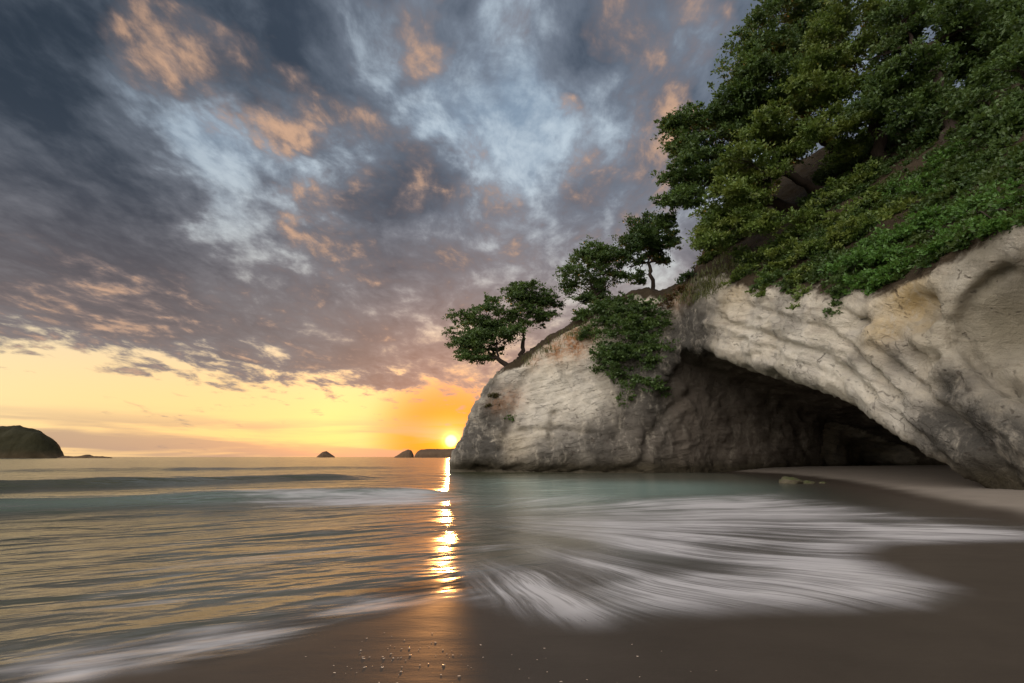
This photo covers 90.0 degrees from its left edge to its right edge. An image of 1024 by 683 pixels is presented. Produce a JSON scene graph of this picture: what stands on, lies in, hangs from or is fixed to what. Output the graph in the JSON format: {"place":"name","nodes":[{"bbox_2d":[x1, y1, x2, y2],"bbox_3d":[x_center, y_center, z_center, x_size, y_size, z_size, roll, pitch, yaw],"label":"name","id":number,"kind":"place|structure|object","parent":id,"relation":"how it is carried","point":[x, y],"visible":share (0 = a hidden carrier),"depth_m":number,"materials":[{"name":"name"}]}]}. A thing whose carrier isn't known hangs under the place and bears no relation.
{"place":"outdoors","nodes":[
{"label":"outdoors","id":0,"kind":"place"},
{"bbox_2d":[0,0,1021,456],"label":"sky","id":1,"kind":"structure","parent":0,"point":[229,228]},
{"bbox_2d":[0,457,1023,682],"bbox_3d":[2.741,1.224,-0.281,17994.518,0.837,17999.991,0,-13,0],"label":"sea","id":2,"kind":"structure","parent":0,"point":[203,554],"depth_m":9.79,"materials":[{"name":"liquid"}]},
{"bbox_2d":[0,425,63,457],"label":"wooded island","id":3,"kind":"structure","parent":2,"relation":"on","point":[18,441],"depth_m":669.80,"materials":[{"name":"green plant"}]},
{"bbox_2d":[58,455,111,457],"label":"reef","id":4,"kind":"object","parent":2,"relation":"on","point":[86,456],"visible":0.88,"depth_m":667.85},
{"bbox_2d":[317,451,334,456],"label":"rock islet","id":5,"kind":"object","parent":2,"relation":"in","point":[325,454],"visible":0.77,"depth_m":1448.25,"materials":[{"name":"stone"}]},
{"bbox_2d":[394,450,413,457],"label":"sea stack","id":6,"kind":"object","parent":2,"relation":"in","point":[406,454],"visible":0.94,"depth_m":1157.16,"materials":[{"name":"stone"}]},
{"bbox_2d":[414,448,453,457],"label":"flat island","id":7,"kind":"structure","parent":2,"relation":"on","point":[433,453],"depth_m":1215.26,"materials":[{"name":"brown stone"}]},
{"bbox_2d":[0,465,1023,682],"bbox_3d":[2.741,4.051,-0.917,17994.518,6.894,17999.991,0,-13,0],"label":"beach","id":8,"kind":"structure","parent":0,"point":[961,620],"depth_m":4.79,"materials":[{"name":"brown sand"}]},
{"bbox_2d":[779,476,802,483],"bbox_3d":[17.277,8.791,31.814,1.432,0.804,1.006,0,-13,0],"label":"beach rock","id":9,"kind":"object","parent":8,"relation":"on","point":[788,480],"visible":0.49,"depth_m":31.55,"materials":[{"name":"brown stone"}]},
{"bbox_2d":[802,480,814,483],"bbox_3d":[18.326,8.814,31.861,1.096,0.356,0.745,0,-13,0],"label":"beach rock","id":10,"kind":"object","parent":8,"relation":"on","point":[808,482],"visible":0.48,"depth_m":31.62,"materials":[{"name":"brown stone"}]},
{"bbox_2d":[449,83,1023,489],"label":"sea cliff","id":11,"kind":"structure","parent":0,"point":[919,366],"depth_m":46.46,"materials":[{"name":"stone"}]},
{"bbox_2d":[441,292,527,366],"bbox_3d":[-3.166,-0.752,61.950,10.680,9.227,9.182,0,-13,0],"label":"windswept tree","id":12,"kind":"object","parent":11,"relation":"on","point":[473,341],"visible":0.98,"depth_m":60.63,"materials":[{"name":"green plant"}]},
{"bbox_2d":[485,392,498,407],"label":"cliff tuft","id":13,"kind":"object","parent":11,"relation":"attached to","point":[494,395],"visible":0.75,"depth_m":56.55,"materials":[{"name":"green plant"}]},
{"bbox_2d":[503,414,516,420],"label":"cliff tuft","id":14,"kind":"object","parent":11,"relation":"on","point":[509,419],"visible":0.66,"depth_m":55.71,"materials":[{"name":"green plant"}]},
{"bbox_2d":[497,278,565,356],"bbox_3d":[2.462,-2.159,63.392,6.703,10.520,9.661,-9,-15,34],"label":"windswept tree","id":15,"kind":"object","parent":11,"relation":"on","point":[526,295],"visible":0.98,"depth_m":62.65,"materials":[{"name":"green plant"}]},
{"bbox_2d":[552,234,628,306],"bbox_3d":[9.656,-7.562,61.940,10.038,11.164,7.343,0,-13,0],"label":"headland tree","id":16,"kind":"object","parent":11,"relation":"on","point":[601,257],"visible":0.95,"depth_m":61.49,"materials":[{"name":"green plant"}]},
{"bbox_2d":[569,293,639,340],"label":"ridge shrub","id":17,"kind":"object","parent":11,"relation":"on","point":[598,306],"visible":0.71,"depth_m":58.02,"materials":[{"name":"green plant"}]},
{"bbox_2d":[515,249,745,366],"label":"grass","id":18,"kind":"structure","parent":11,"relation":"on","point":[707,288],"depth_m":50.21,"materials":[{"name":"green plant"}]},
{"bbox_2d":[586,295,680,406],"bbox_3d":[13.386,1.129,55.856,10.770,12.371,8.254,-10,-16,38],"label":"hanging shrub","id":19,"kind":"object","parent":11,"relation":"hanging from","point":[616,353],"visible":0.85,"depth_m":54.43,"materials":[{"name":"green plant"}]},
{"bbox_2d":[598,209,685,288],"bbox_3d":[15.909,-10.867,61.588,10.595,11.328,7.092,0,-13,0],"label":"upright tree","id":20,"kind":"object","parent":11,"relation":"on","point":[640,237],"visible":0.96,"depth_m":61.20,"materials":[{"name":"green plant"}]},
{"bbox_2d":[657,284,687,308],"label":"dry shrub","id":21,"kind":"object","parent":11,"relation":"on","point":[679,288],"visible":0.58,"depth_m":54.63,"materials":[{"name":"brown plant"}]},
{"bbox_2d":[674,265,696,284],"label":"ridge shrub","id":22,"kind":"object","parent":11,"relation":"on","point":[687,275],"visible":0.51,"depth_m":53.73,"materials":[{"name":"green plant"}]},
{"bbox_2d":[693,230,750,264],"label":"brow shrub","id":23,"kind":"object","parent":11,"relation":"on","point":[705,258],"visible":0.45,"depth_m":52.43,"materials":[{"name":"green plant"}]},
{"bbox_2d":[647,98,797,235],"bbox_3d":[19.858,-17.382,49.112,14.186,12.423,8.968,-5,-14,20],"label":"pohutukawa tree","id":24,"kind":"object","parent":11,"relation":"on","point":[686,192],"visible":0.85,"depth_m":48.80,"materials":[{"name":"green plant"}]},
{"bbox_2d":[745,281,770,297],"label":"trailing creeper","id":25,"kind":"object","parent":11,"relation":"attached to","point":[761,292],"visible":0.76,"depth_m":39.97,"materials":[{"name":"green plant"}]},
{"bbox_2d":[683,87,833,253],"bbox_3d":[21.776,-14.749,45.978,14.648,15.050,11.231,0,-13,0],"label":"coastal tree","id":26,"kind":"object","parent":11,"relation":"on","point":[741,209],"visible":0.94,"depth_m":44.29,"materials":[{"name":"green plant"}]},
{"bbox_2d":[720,241,796,285],"bbox_3d":[21.317,-6.293,42.438,6.153,4.889,7.662,0,-13,0],"label":"brow shrub","id":27,"kind":"object","parent":11,"relation":"on","point":[734,276],"visible":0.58,"depth_m":43.26,"materials":[{"name":"green plant"}]},
{"bbox_2d":[707,0,852,162],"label":"pohutukawa tree","id":28,"kind":"object","parent":11,"relation":"on","point":[761,57],"visible":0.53,"depth_m":47.70,"materials":[{"name":"green plant"}]},
{"bbox_2d":[784,264,815,309],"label":"trailing creeper","id":29,"kind":"object","parent":11,"relation":"attached to","point":[795,276],"visible":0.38,"depth_m":35.27,"materials":[{"name":"green plant"}]},
{"bbox_2d":[763,197,841,260],"bbox_3d":[23.367,-8.401,40.378,6.364,6.554,9.801,-9,-16,36],"label":"brow shrub","id":30,"kind":"object","parent":11,"relation":"on","point":[797,227],"visible":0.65,"depth_m":40.78,"materials":[{"name":"green plant"}]},
{"bbox_2d":[820,264,864,317],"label":"trailing creeper","id":31,"kind":"object","parent":11,"relation":"attached to","point":[832,289],"visible":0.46,"depth_m":30.97,"materials":[{"name":"green plant"}]},
{"bbox_2d":[768,0,924,169],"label":"coastal tree","id":32,"kind":"object","parent":11,"relation":"on","point":[834,84],"visible":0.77,"depth_m":41.82,"materials":[{"name":"green plant"}]},
{"bbox_2d":[807,156,890,228],"bbox_3d":[28.262,-12.435,43.231,6.366,11.242,14.064,-5,-14,23],"label":"brow shrub","id":33,"kind":"object","parent":11,"relation":"on","point":[845,185],"visible":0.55,"depth_m":40.27,"materials":[{"name":"green plant"}]},
{"bbox_2d":[817,221,915,295],"bbox_3d":[21.117,-4.614,30.117,5.513,5.033,5.929,-8,-15,32],"label":"brow shrub","id":34,"kind":"object","parent":11,"relation":"on","point":[871,253],"visible":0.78,"depth_m":29.31,"materials":[{"name":"green plant"}]},
{"bbox_2d":[818,194,921,251],"bbox_3d":[24.047,-7.567,34.339,3.912,3.180,6.323,7,-14,-27],"label":"brow shrub","id":35,"kind":"object","parent":11,"relation":"on","point":[859,220],"visible":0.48,"depth_m":34.12,"materials":[{"name":"green plant"}]},
{"bbox_2d":[732,97,1023,291],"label":"undergrowth","id":36,"kind":"object","parent":11,"relation":"on","point":[1012,161],"visible":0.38,"depth_m":33.02,"materials":[{"name":"green plant"}]},
{"bbox_2d":[850,132,914,179],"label":"hill fern","id":37,"kind":"object","parent":36,"relation":"on","point":[861,158],"visible":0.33,"depth_m":42.41,"materials":[{"name":"green plant"}]},
{"bbox_2d":[868,203,951,272],"bbox_3d":[22.587,-5.611,27.798,4.541,4.367,7.561,-5,-14,22],"label":"brow shrub","id":38,"kind":"object","parent":11,"relation":"on","point":[915,225],"visible":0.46,"depth_m":28.51,"materials":[{"name":"green plant"}]},
{"bbox_2d":[877,174,951,199],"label":"hill fern","id":39,"kind":"object","parent":11,"relation":"on","point":[915,187],"visible":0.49,"depth_m":32.65,"materials":[{"name":"green plant"}]},
{"bbox_2d":[836,0,1023,144],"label":"pohutukawa tree","id":40,"kind":"object","parent":11,"relation":"on","point":[925,89],"visible":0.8,"depth_m":37.70,"materials":[{"name":"green plant"}]},
{"bbox_2d":[917,140,972,178],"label":"hill fern","id":41,"kind":"object","parent":11,"relation":"on","point":[933,162],"visible":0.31,"depth_m":33.46,"materials":[{"name":"green plant"}]},
{"bbox_2d":[925,177,1023,243],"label":"brow shrub","id":42,"kind":"object","parent":11,"relation":"on","point":[998,224],"visible":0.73,"depth_m":22.96,"materials":[{"name":"green plant"}]},
{"bbox_2d":[938,2,1023,149],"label":"pohutukawa tree","id":43,"kind":"object","parent":11,"relation":"on","point":[975,105],"visible":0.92,"depth_m":32.08,"materials":[{"name":"green plant"}]},
{"bbox_2d":[950,123,1021,189],"bbox_3d":[27.605,-10.129,29.504,4.022,3.734,3.888,6,-14,-25],"label":"hill fern","id":44,"kind":"object","parent":11,"relation":"on","point":[1004,141],"visible":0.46,"depth_m":29.03,"materials":[{"name":"green plant"}]}
]}

